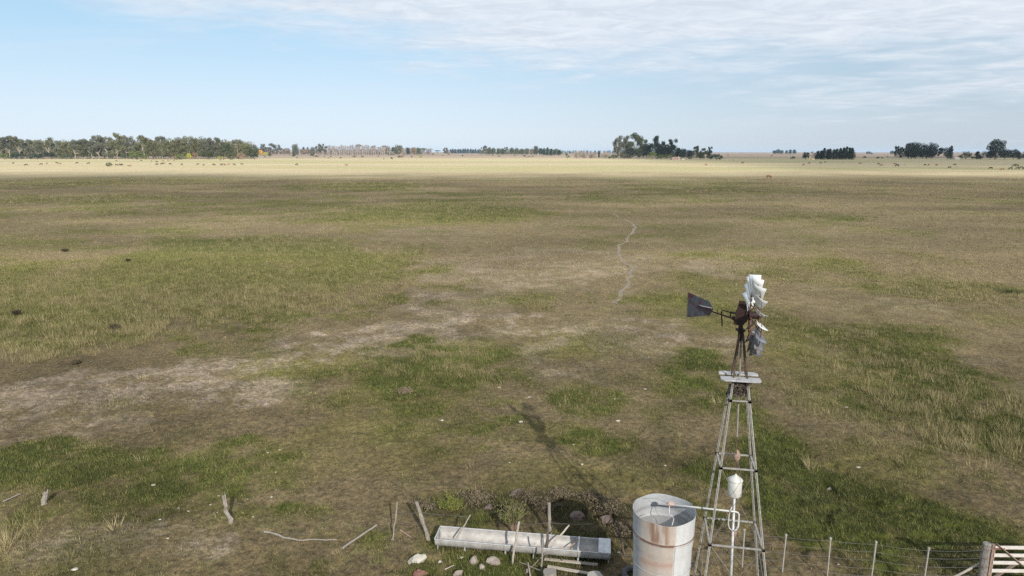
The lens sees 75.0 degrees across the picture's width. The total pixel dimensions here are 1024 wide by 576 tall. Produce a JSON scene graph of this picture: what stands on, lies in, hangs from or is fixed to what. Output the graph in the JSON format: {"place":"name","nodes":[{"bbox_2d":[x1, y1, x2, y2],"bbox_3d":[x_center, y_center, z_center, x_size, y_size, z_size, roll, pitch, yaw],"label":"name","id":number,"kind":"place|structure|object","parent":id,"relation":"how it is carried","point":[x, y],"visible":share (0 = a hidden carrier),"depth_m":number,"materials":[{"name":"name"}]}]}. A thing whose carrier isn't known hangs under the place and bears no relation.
{"place":"outdoors","nodes":[
{"label":"outdoors","id":0,"kind":"place"},
{"bbox_2d":[0,152,1023,575],"bbox_3d":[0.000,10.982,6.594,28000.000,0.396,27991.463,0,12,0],"label":"ground","id":1,"kind":"structure","parent":0,"point":[520,170],"depth_m":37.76,"materials":[{"name":"plant"}]},
{"bbox_2d":[0,135,16,158],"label":"eucalyptus tree","id":2,"kind":"object","parent":1,"relation":"on","point":[9,145],"visible":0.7,"depth_m":1113.88,"materials":[{"name":"green plant"}]},
{"bbox_2d":[0,523,24,551],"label":"grass tussock","id":3,"kind":"object","parent":1,"relation":"on","point":[7,541],"depth_m":20.59,"materials":[{"name":"plant"}]},
{"bbox_2d":[10,151,23,158],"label":"bush","id":4,"kind":"object","parent":1,"relation":"on","point":[12,155],"visible":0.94,"depth_m":1032.51,"materials":[{"name":"green plant"}]},
{"bbox_2d":[8,136,27,158],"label":"eucalyptus tree","id":5,"kind":"object","parent":1,"relation":"on","point":[13,140],"visible":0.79,"depth_m":1115.08,"materials":[{"name":"green plant"}]},
{"bbox_2d":[19,139,36,157],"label":"eucalyptus tree","id":6,"kind":"object","parent":1,"relation":"on","point":[29,154],"visible":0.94,"depth_m":1115.06,"materials":[{"name":"green plant"}]},
{"bbox_2d":[18,340,39,345],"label":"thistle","id":7,"kind":"object","parent":1,"relation":"on","point":[27,343],"visible":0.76,"depth_m":41.86,"materials":[{"name":"green plant"}]},
{"bbox_2d":[29,140,46,158],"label":"eucalyptus tree","id":8,"kind":"object","parent":1,"relation":"on","point":[37,148],"visible":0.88,"depth_m":1118.31,"materials":[{"name":"green plant"}]},
{"bbox_2d":[41,489,47,505],"bbox_3d":[-16.198,7.327,23.115,0.293,0.712,0.215,-9,14,-37],"label":"tree stump","id":9,"kind":"object","parent":1,"relation":"on","point":[44,499],"visible":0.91,"depth_m":23.06,"materials":[{"name":"grey wood"}]},
{"bbox_2d":[38,137,55,158],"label":"eucalyptus tree","id":10,"kind":"object","parent":1,"relation":"on","point":[46,142],"visible":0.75,"depth_m":1116.43,"materials":[{"name":"green plant"}]},
{"bbox_2d":[48,141,63,158],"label":"eucalyptus tree","id":11,"kind":"object","parent":1,"relation":"on","point":[55,147],"visible":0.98,"depth_m":1115.28,"materials":[{"name":"green plant"}]},
{"bbox_2d":[57,141,73,155],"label":"eucalyptus tree","id":12,"kind":"object","parent":1,"relation":"on","point":[71,152],"visible":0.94,"depth_m":1115.79,"materials":[{"name":"green plant"}]},
{"bbox_2d":[69,139,83,158],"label":"eucalyptus tree","id":13,"kind":"object","parent":1,"relation":"on","point":[72,144],"visible":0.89,"depth_m":1115.32,"materials":[{"name":"green plant"}]},
{"bbox_2d":[75,140,91,158],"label":"eucalyptus tree","id":14,"kind":"object","parent":1,"relation":"on","point":[80,147],"visible":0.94,"depth_m":1114.71,"materials":[{"name":"green plant"}]},
{"bbox_2d":[81,139,97,158],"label":"eucalyptus tree","id":15,"kind":"object","parent":1,"relation":"on","point":[84,149],"visible":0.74,"depth_m":1115.36,"materials":[{"name":"green plant"}]},
{"bbox_2d":[87,135,104,157],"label":"eucalyptus tree","id":16,"kind":"object","parent":1,"relation":"on","point":[94,146],"visible":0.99,"depth_m":1111.31,"materials":[{"name":"green plant"}]},
{"bbox_2d":[96,136,114,157],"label":"eucalyptus tree","id":17,"kind":"object","parent":1,"relation":"on","point":[106,153],"visible":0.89,"depth_m":1119.06,"materials":[{"name":"green plant"}]},
{"bbox_2d":[105,511,125,530],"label":"grass tussock","id":18,"kind":"object","parent":1,"relation":"on","point":[114,525],"depth_m":21.73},
{"bbox_2d":[105,132,126,158],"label":"eucalyptus tree","id":19,"kind":"object","parent":1,"relation":"on","point":[117,146],"visible":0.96,"depth_m":1115.17,"materials":[{"name":"green plant"}]},
{"bbox_2d":[0,139,253,157],"bbox_3d":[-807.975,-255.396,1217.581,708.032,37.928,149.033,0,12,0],"label":"woodland","id":20,"kind":"object","parent":1,"relation":"on","point":[23,151],"visible":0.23,"depth_m":1172.95,"materials":[{"name":"plant"}]},
{"bbox_2d":[120,136,133,158],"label":"eucalyptus tree","id":21,"kind":"object","parent":1,"relation":"on","point":[128,142],"visible":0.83,"depth_m":1116.54,"materials":[{"name":"green plant"}]},
{"bbox_2d":[124,139,136,158],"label":"eucalyptus tree","id":22,"kind":"object","parent":1,"relation":"on","point":[131,148],"visible":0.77,"depth_m":1112.91,"materials":[{"name":"green plant"}]},
{"bbox_2d":[128,151,147,159],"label":"bush","id":23,"kind":"object","parent":1,"relation":"on","point":[134,155],"visible":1,"depth_m":993.46,"materials":[{"name":"green plant"}]},
{"bbox_2d":[134,135,153,154],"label":"eucalyptus tree","id":24,"kind":"object","parent":1,"relation":"on","point":[143,140],"visible":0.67,"depth_m":1109.44,"materials":[{"name":"green plant"}]},
{"bbox_2d":[142,140,161,158],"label":"broadleaf tree","id":25,"kind":"object","parent":1,"relation":"on","point":[148,146],"visible":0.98,"depth_m":1029.92,"materials":[{"name":"green plant"}]},
{"bbox_2d":[152,136,169,158],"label":"eucalyptus tree","id":26,"kind":"object","parent":1,"relation":"on","point":[157,138],"visible":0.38,"depth_m":1118.26,"materials":[{"name":"green plant"}]},
{"bbox_2d":[159,138,176,158],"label":"broadleaf tree","id":27,"kind":"object","parent":1,"relation":"on","point":[168,149],"visible":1,"depth_m":1028.82,"materials":[{"name":"green plant"}]},
{"bbox_2d":[172,137,185,154],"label":"broadleaf tree","id":28,"kind":"object","parent":1,"relation":"on","point":[178,149],"visible":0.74,"depth_m":1112.53,"materials":[{"name":"green plant"}]},
{"bbox_2d":[180,136,197,155],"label":"broadleaf tree","id":29,"kind":"object","parent":1,"relation":"on","point":[187,147],"visible":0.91,"depth_m":1113.69,"materials":[{"name":"green plant"}]},
{"bbox_2d":[190,136,203,158],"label":"broadleaf tree","id":30,"kind":"object","parent":1,"relation":"on","point":[196,146],"visible":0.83,"depth_m":1113.55,"materials":[{"name":"green plant"}]},
{"bbox_2d":[199,138,214,158],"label":"broadleaf tree","id":31,"kind":"object","parent":1,"relation":"on","point":[204,146],"visible":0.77,"depth_m":1113.32,"materials":[{"name":"green plant"}]},
{"bbox_2d":[199,150,215,159],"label":"bush","id":32,"kind":"object","parent":1,"relation":"on","point":[207,153],"visible":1,"depth_m":1000.89,"materials":[{"name":"green plant"}]},
{"bbox_2d":[207,137,224,158],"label":"eucalyptus tree","id":33,"kind":"object","parent":1,"relation":"on","point":[216,146],"visible":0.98,"depth_m":1113.71,"materials":[{"name":"green plant"}]},
{"bbox_2d":[219,142,232,158],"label":"broadleaf tree","id":34,"kind":"object","parent":1,"relation":"on","point":[228,150],"visible":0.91,"depth_m":1115.62,"materials":[{"name":"green plant"}]},
{"bbox_2d":[222,492,232,524],"bbox_3d":[-9.271,7.279,21.765,0.301,1.318,0.185,-3,12,-15],"label":"wooden post","id":35,"kind":"object","parent":1,"relation":"on","point":[227,514],"visible":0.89,"depth_m":21.73,"materials":[{"name":"grey wood"}]},
{"bbox_2d":[239,143,252,156],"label":"broadleaf tree","id":36,"kind":"object","parent":1,"relation":"on","point":[245,146],"visible":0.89,"depth_m":1116.11,"materials":[{"name":"green plant"}]},
{"bbox_2d":[247,144,259,158],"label":"broadleaf tree","id":37,"kind":"object","parent":1,"relation":"on","point":[251,150],"visible":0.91,"depth_m":1117.33,"materials":[{"name":"green plant"}]},
{"bbox_2d":[266,143,277,152],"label":"eucalyptus tree","id":38,"kind":"object","parent":1,"relation":"on","point":[270,148],"visible":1,"depth_m":2682.13,"materials":[{"name":"green plant"}]},
{"bbox_2d":[264,531,298,540],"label":"fallen branch","id":39,"kind":"object","parent":1,"relation":"on","point":[279,535],"visible":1,"depth_m":21.16,"materials":[{"name":"grey wood"}]},
{"bbox_2d":[254,148,326,153],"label":"woodland","id":40,"kind":"object","parent":1,"relation":"on","point":[301,150],"visible":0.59,"depth_m":2716.18,"materials":[{"name":"plant"}]},
{"bbox_2d":[291,144,298,155],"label":"broadleaf tree","id":41,"kind":"object","parent":1,"relation":"on","point":[295,149],"visible":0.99,"depth_m":1678.06,"materials":[{"name":"green plant"}]},
{"bbox_2d":[342,524,376,548],"bbox_3d":[-4.803,7.835,21.043,0.079,0.211,1.361,9,15,37],"label":"wooden stick","id":42,"kind":"object","parent":1,"relation":"on","point":[356,538],"visible":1,"depth_m":20.99,"materials":[{"name":"grey wood"}]},
{"bbox_2d":[325,147,432,154],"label":"woodland","id":43,"kind":"object","parent":1,"relation":"on","point":[376,151],"visible":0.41,"depth_m":2416.09,"materials":[{"name":"plant"}]},
{"bbox_2d":[392,502,397,539],"bbox_3d":[-3.671,7.376,20.870,0.255,1.489,0.071,0,12,0],"label":"wooden post","id":44,"kind":"object","parent":1,"relation":"on","point":[395,520],"visible":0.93,"depth_m":20.82,"materials":[{"name":"grey wood"}]},
{"bbox_2d":[393,144,402,153],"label":"broadleaf tree","id":45,"kind":"object","parent":1,"relation":"on","point":[399,149],"visible":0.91,"depth_m":2129.91,"materials":[{"name":"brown plant"}]},
{"bbox_2d":[394,386,412,393],"bbox_3d":[-5.481,5.220,33.831,0.898,0.328,0.967,-9,14,-36],"label":"stone","id":46,"kind":"object","parent":1,"relation":"on","point":[403,390],"visible":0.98,"depth_m":33.72,"materials":[{"name":"beige stone"}]},
{"bbox_2d":[408,553,426,563],"bbox_3d":[-2.886,8.170,20.073,0.595,0.303,0.388,-10,15,-41],"label":"stone","id":47,"kind":"object","parent":1,"relation":"on","point":[418,558],"visible":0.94,"depth_m":19.98,"materials":[{"name":"stone"}]},
{"bbox_2d":[413,569,428,575],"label":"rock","id":48,"kind":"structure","parent":1,"relation":"on","point":[418,572],"depth_m":19.27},
{"bbox_2d":[415,501,429,540],"bbox_3d":[-2.807,7.384,21.011,0.469,1.428,0.146,0,12,0],"label":"wooden post","id":49,"kind":"object","parent":1,"relation":"on","point":[427,536],"visible":0.99,"depth_m":20.96,"materials":[{"name":"grey wood"}]},
{"bbox_2d":[410,498,436,511],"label":"dead shrub","id":50,"kind":"object","parent":1,"relation":"on","point":[425,504],"visible":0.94,"depth_m":22.91,"materials":[{"name":"brown plant"}]},
{"bbox_2d":[436,494,463,510],"bbox_3d":[-2.117,7.408,22.819,0.975,0.453,0.927,0,12,0],"label":"yellow bush","id":51,"kind":"object","parent":1,"relation":"on","point":[451,504],"visible":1,"depth_m":22.74,"materials":[{"name":"green plant"}]},
{"bbox_2d":[469,556,477,564],"bbox_3d":[-1.130,8.081,19.768,0.268,0.305,0.220,-7,14,-32],"label":"stone","id":52,"kind":"object","parent":1,"relation":"on","point":[473,559],"visible":1,"depth_m":19.69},
{"bbox_2d":[455,486,495,507],"bbox_3d":[-1.277,7.354,23.495,1.517,0.289,1.426,0,12,0],"label":"dead shrub","id":53,"kind":"object","parent":1,"relation":"on","point":[481,496],"visible":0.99,"depth_m":23.48,"materials":[{"name":"brown plant"}]},
{"bbox_2d":[486,556,499,565],"bbox_3d":[-0.547,8.079,19.762,0.433,0.284,0.253,3,12,14],"label":"stone","id":54,"kind":"object","parent":1,"relation":"on","point":[492,560],"visible":0.97,"depth_m":19.67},
{"bbox_2d":[448,148,561,154],"bbox_3d":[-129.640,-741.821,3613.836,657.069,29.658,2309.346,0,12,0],"label":"woodland","id":55,"kind":"object","parent":1,"relation":"on","point":[508,151],"visible":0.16,"depth_m":2580.67,"materials":[{"name":"plant"}]},
{"bbox_2d":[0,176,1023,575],"bbox_3d":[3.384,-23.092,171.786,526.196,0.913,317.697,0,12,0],"label":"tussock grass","id":56,"kind":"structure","parent":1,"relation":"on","point":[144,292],"depth_m":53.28,"materials":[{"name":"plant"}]},
{"bbox_2d":[497,497,530,530],"bbox_3d":[0.028,7.351,21.497,1.177,1.091,1.085,0,12,0],"label":"green shrub","id":57,"kind":"object","parent":1,"relation":"on","point":[511,521],"visible":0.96,"depth_m":21.41,"materials":[{"name":"green plant"}]},
{"bbox_2d":[511,521,519,563],"bbox_3d":[0.096,7.593,19.633,0.282,1.561,0.083,0,12,0],"label":"wooden post","id":58,"kind":"object","parent":1,"relation":"on","point":[516,538],"visible":0.89,"depth_m":19.58,"materials":[{"name":"grey wood"}]},
{"bbox_2d":[509,488,521,496],"bbox_3d":[0.130,7.354,23.848,0.516,0.355,0.354,-6,13,-26],"label":"stone","id":59,"kind":"object","parent":1,"relation":"on","point":[513,492],"visible":0.69,"depth_m":23.75,"materials":[{"name":"stone"}]},
{"bbox_2d":[434,526,610,562],"bbox_3d":[0.314,7.872,20.318,5.318,0.532,0.798,2,12,8],"label":"water trough","id":60,"kind":"object","parent":1,"relation":"on","point":[531,543],"visible":0.98,"depth_m":20.38,"materials":[{"name":"metal"}]},
{"bbox_2d":[509,485,541,502],"bbox_3d":[0.502,7.332,23.491,1.181,0.333,1.172,-5,12,-21],"label":"dead shrub","id":61,"kind":"object","parent":1,"relation":"on","point":[528,495],"visible":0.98,"depth_m":23.47,"materials":[{"name":"brown plant"}]},
{"bbox_2d":[544,528,548,557],"bbox_3d":[1.031,7.742,20.088,0.161,1.087,0.130,6,13,27],"label":"wooden post","id":62,"kind":"object","parent":1,"relation":"on","point":[547,540],"visible":0.71,"depth_m":20.03,"materials":[{"name":"grey wood"}]},
{"bbox_2d":[526,490,567,513],"bbox_3d":[1.072,7.431,22.912,1.412,0.372,1.198,-6,13,-28],"label":"dead shrub","id":63,"kind":"object","parent":1,"relation":"on","point":[542,505],"visible":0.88,"depth_m":22.86,"materials":[{"name":"brown plant"}]},
{"bbox_2d":[547,503,551,534],"bbox_3d":[1.194,7.415,21.154,0.147,1.296,0.132,-4,12,-20],"label":"wooden post","id":64,"kind":"object","parent":1,"relation":"on","point":[549,517],"visible":0.76,"depth_m":21.07,"materials":[{"name":"grey wood"}]},
{"bbox_2d":[543,568,556,575],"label":"wooden log","id":65,"kind":"object","parent":1,"relation":"on","point":[549,571],"visible":1,"depth_m":18.73,"materials":[{"name":"grey wood"}]},
{"bbox_2d":[543,484,577,501],"bbox_3d":[1.719,7.297,23.674,1.263,0.329,1.092,0,12,0],"label":"dead shrub","id":66,"kind":"object","parent":1,"relation":"on","point":[559,493],"visible":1,"depth_m":23.66,"materials":[{"name":"brown plant"}]},
{"bbox_2d":[547,565,587,574],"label":"wooden plank","id":67,"kind":"object","parent":1,"relation":"on","point":[571,570],"visible":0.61,"depth_m":19.43,"materials":[{"name":"grey wood"}]},
{"bbox_2d":[544,558,597,565],"bbox_3d":[1.753,8.140,19.834,1.586,0.040,0.100,2,12,10],"label":"wooden plank","id":68,"kind":"object","parent":1,"relation":"on","point":[570,561],"visible":1,"depth_m":19.81,"materials":[{"name":"grey wood"}]},
{"bbox_2d":[569,511,584,520],"bbox_3d":[2.185,7.675,22.501,0.530,0.379,0.591,-2,12,-12],"label":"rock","id":69,"kind":"object","parent":1,"relation":"on","point":[578,515],"visible":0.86,"depth_m":22.29,"materials":[{"name":"stone"}]},
{"bbox_2d":[562,150,613,153],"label":"woodland","id":70,"kind":"object","parent":1,"relation":"on","point":[570,152],"visible":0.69,"depth_m":3506.34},
{"bbox_2d":[571,487,608,504],"bbox_3d":[2.748,7.351,23.406,1.271,0.331,1.020,-7,13,-29],"label":"dead shrub","id":71,"kind":"object","parent":1,"relation":"on","point":[591,496],"visible":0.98,"depth_m":23.41,"materials":[{"name":"brown plant"}]},
{"bbox_2d":[587,571,602,575],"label":"stone","id":72,"kind":"object","parent":1,"relation":"on","point":[594,573],"visible":1,"depth_m":18.68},
{"bbox_2d":[600,515,612,523],"bbox_3d":[3.091,7.676,22.016,0.412,0.403,0.449,-6,13,-28],"label":"stone","id":73,"kind":"object","parent":1,"relation":"on","point":[606,519],"visible":0.97,"depth_m":21.86,"materials":[{"name":"stone"}]},
{"bbox_2d":[590,496,628,515],"bbox_3d":[3.256,7.463,22.690,1.454,0.398,1.286,0,12,0],"label":"dead shrub","id":74,"kind":"object","parent":1,"relation":"on","point":[609,508],"visible":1,"depth_m":22.62,"materials":[{"name":"brown plant"}]},
{"bbox_2d":[612,137,624,156],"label":"eucalyptus tree","id":75,"kind":"object","parent":1,"relation":"on","point":[618,149],"visible":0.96,"depth_m":1215.94,"materials":[{"name":"green plant"}]},
{"bbox_2d":[609,520,632,536],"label":"dead shrub","id":76,"kind":"object","parent":1,"relation":"on","point":[627,528],"visible":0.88,"depth_m":21.32,"materials":[{"name":"brown plant"}]},
{"bbox_2d":[616,522,625,555],"bbox_3d":[3.315,7.644,20.195,0.354,1.236,0.074,0,12,0],"label":"wooden post","id":77,"kind":"object","parent":1,"relation":"on","point":[619,533],"visible":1,"depth_m":20.17,"materials":[{"name":"brown wood"}]},
{"bbox_2d":[618,135,630,155],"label":"eucalyptus tree","id":78,"kind":"object","parent":1,"relation":"on","point":[625,140],"visible":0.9,"depth_m":1219.48,"materials":[{"name":"green plant"}]},
{"bbox_2d":[621,565,632,575],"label":"old tyre","id":79,"kind":"object","parent":1,"relation":"on","point":[626,570],"visible":0.57,"depth_m":19.25,"materials":[{"name":"rubber"}]},
{"bbox_2d":[626,147,635,156],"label":"broadleaf tree","id":80,"kind":"object","parent":1,"relation":"on","point":[630,150],"visible":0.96,"depth_m":1198.03,"materials":[{"name":"green plant"}]},
{"bbox_2d":[627,132,643,157],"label":"eucalyptus tree","id":81,"kind":"object","parent":1,"relation":"on","point":[637,138],"visible":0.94,"depth_m":1211.39,"materials":[{"name":"green plant"}]},
{"bbox_2d":[641,143,650,157],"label":"broadleaf tree","id":82,"kind":"object","parent":1,"relation":"on","point":[647,148],"visible":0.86,"depth_m":1198.06,"materials":[{"name":"green plant"}]},
{"bbox_2d":[650,135,660,158],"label":"eucalyptus tree","id":83,"kind":"object","parent":1,"relation":"on","point":[656,143],"visible":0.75,"depth_m":1173.82,"materials":[{"name":"green plant"}]},
{"bbox_2d":[654,145,662,156],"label":"broadleaf tree","id":84,"kind":"object","parent":1,"relation":"on","point":[659,149],"visible":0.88,"depth_m":1155.40,"materials":[{"name":"green plant"}]},
{"bbox_2d":[614,144,711,157],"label":"woodland","id":85,"kind":"object","parent":1,"relation":"on","point":[673,152],"visible":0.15,"depth_m":1282.51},
{"bbox_2d":[632,494,695,575],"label":"water tank","id":86,"kind":"object","parent":1,"relation":"on","point":[663,527],"visible":0.98,"depth_m":15.78,"materials":[{"name":"metal"}]},
{"bbox_2d":[666,139,677,153],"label":"eucalyptus tree","id":87,"kind":"object","parent":1,"relation":"on","point":[671,147],"visible":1,"depth_m":1153.20,"materials":[{"name":"green plant"}]},
{"bbox_2d":[674,274,767,575],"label":"windmill","id":88,"kind":"object","parent":1,"relation":"on","point":[697,306],"visible":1,"depth_m":15.24,"materials":[{"name":"metal"}]},
{"bbox_2d":[802,454,819,470],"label":"grass tussock","id":89,"kind":"object","parent":1,"relation":"on","point":[807,467],"depth_m":25.81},
{"bbox_2d":[707,528,980,575],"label":"wire fence","id":90,"kind":"object","parent":1,"relation":"on","point":[876,544],"visible":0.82,"depth_m":19.02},
{"bbox_2d":[894,145,901,155],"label":"eucalyptus tree","id":91,"kind":"object","parent":1,"relation":"on","point":[897,151],"visible":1,"depth_m":1120.75,"materials":[{"name":"green plant"}]},
{"bbox_2d":[904,142,914,158],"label":"broadleaf tree","id":92,"kind":"object","parent":1,"relation":"on","point":[910,145],"visible":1,"depth_m":1116.81,"materials":[{"name":"green plant"}]},
{"bbox_2d":[912,141,921,158],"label":"broadleaf tree","id":93,"kind":"object","parent":1,"relation":"on","point":[917,146],"visible":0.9,"depth_m":1116.76,"materials":[{"name":"green plant"}]},
{"bbox_2d":[811,147,1023,157],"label":"woodland","id":94,"kind":"object","parent":1,"relation":"on","point":[982,154],"visible":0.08,"depth_m":1202.20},
{"bbox_2d":[919,143,928,158],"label":"broadleaf tree","id":95,"kind":"object","parent":1,"relation":"on","point":[924,147],"visible":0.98,"depth_m":1116.84,"materials":[{"name":"green plant"}]},
{"bbox_2d":[928,142,939,158],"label":"broadleaf tree","id":96,"kind":"object","parent":1,"relation":"on","point":[932,149],"visible":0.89,"depth_m":1117.37,"materials":[{"name":"green plant"}]},
{"bbox_2d":[943,146,952,158],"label":"broadleaf tree","id":97,"kind":"object","parent":1,"relation":"on","point":[947,154],"visible":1,"depth_m":1064.53,"materials":[{"name":"green plant"}]},
{"bbox_2d":[958,151,973,158],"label":"bush","id":98,"kind":"object","parent":1,"relation":"on","point":[965,153],"visible":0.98,"depth_m":1066.42,"materials":[{"name":"green plant"}]},
{"bbox_2d":[954,563,978,575],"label":"strut pole","id":99,"kind":"object","parent":1,"relation":"on","point":[968,569],"visible":0.86,"depth_m":18.85,"materials":[{"name":"grey wood"}]},
{"bbox_2d":[961,434,982,450],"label":"grass tussock","id":100,"kind":"object","parent":1,"relation":"on","point":[969,448],"depth_m":27.31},
{"bbox_2d":[977,541,991,575],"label":"gate post","id":101,"kind":"object","parent":1,"relation":"on","point":[986,546],"visible":1,"depth_m":18.50,"materials":[{"name":"wood"}]},
{"bbox_2d":[987,543,1023,575],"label":"field gate","id":102,"kind":"structure","parent":101,"relation":"attached to","point":[993,554],"depth_m":18.58,"materials":[{"name":"white paint"}]},
{"bbox_2d":[986,139,1007,158],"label":"broadleaf tree","id":103,"kind":"object","parent":1,"relation":"on","point":[1000,150],"visible":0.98,"depth_m":1044.34,"materials":[{"name":"green plant"}]},
{"bbox_2d":[993,287,1023,293],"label":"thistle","id":104,"kind":"object","parent":1,"relation":"on","point":[1010,290],"visible":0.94,"depth_m":57.45,"materials":[{"name":"green plant"}]},
{"bbox_2d":[1009,149,1020,157],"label":"broadleaf tree","id":105,"kind":"object","parent":1,"relation":"on","point":[1012,154],"visible":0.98,"depth_m":1048.21,"materials":[{"name":"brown plant"}]},
{"bbox_2d":[0,0,1023,151],"label":"sky","id":106,"kind":"structure","parent":0,"point":[570,75],"materials":[{"name":"blue"}]},
{"bbox_2d":[612,210,636,303],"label":"path","id":107,"kind":"structure","parent":0,"point":[629,276],"depth_m":68.58,"materials":[{"name":"soil"}]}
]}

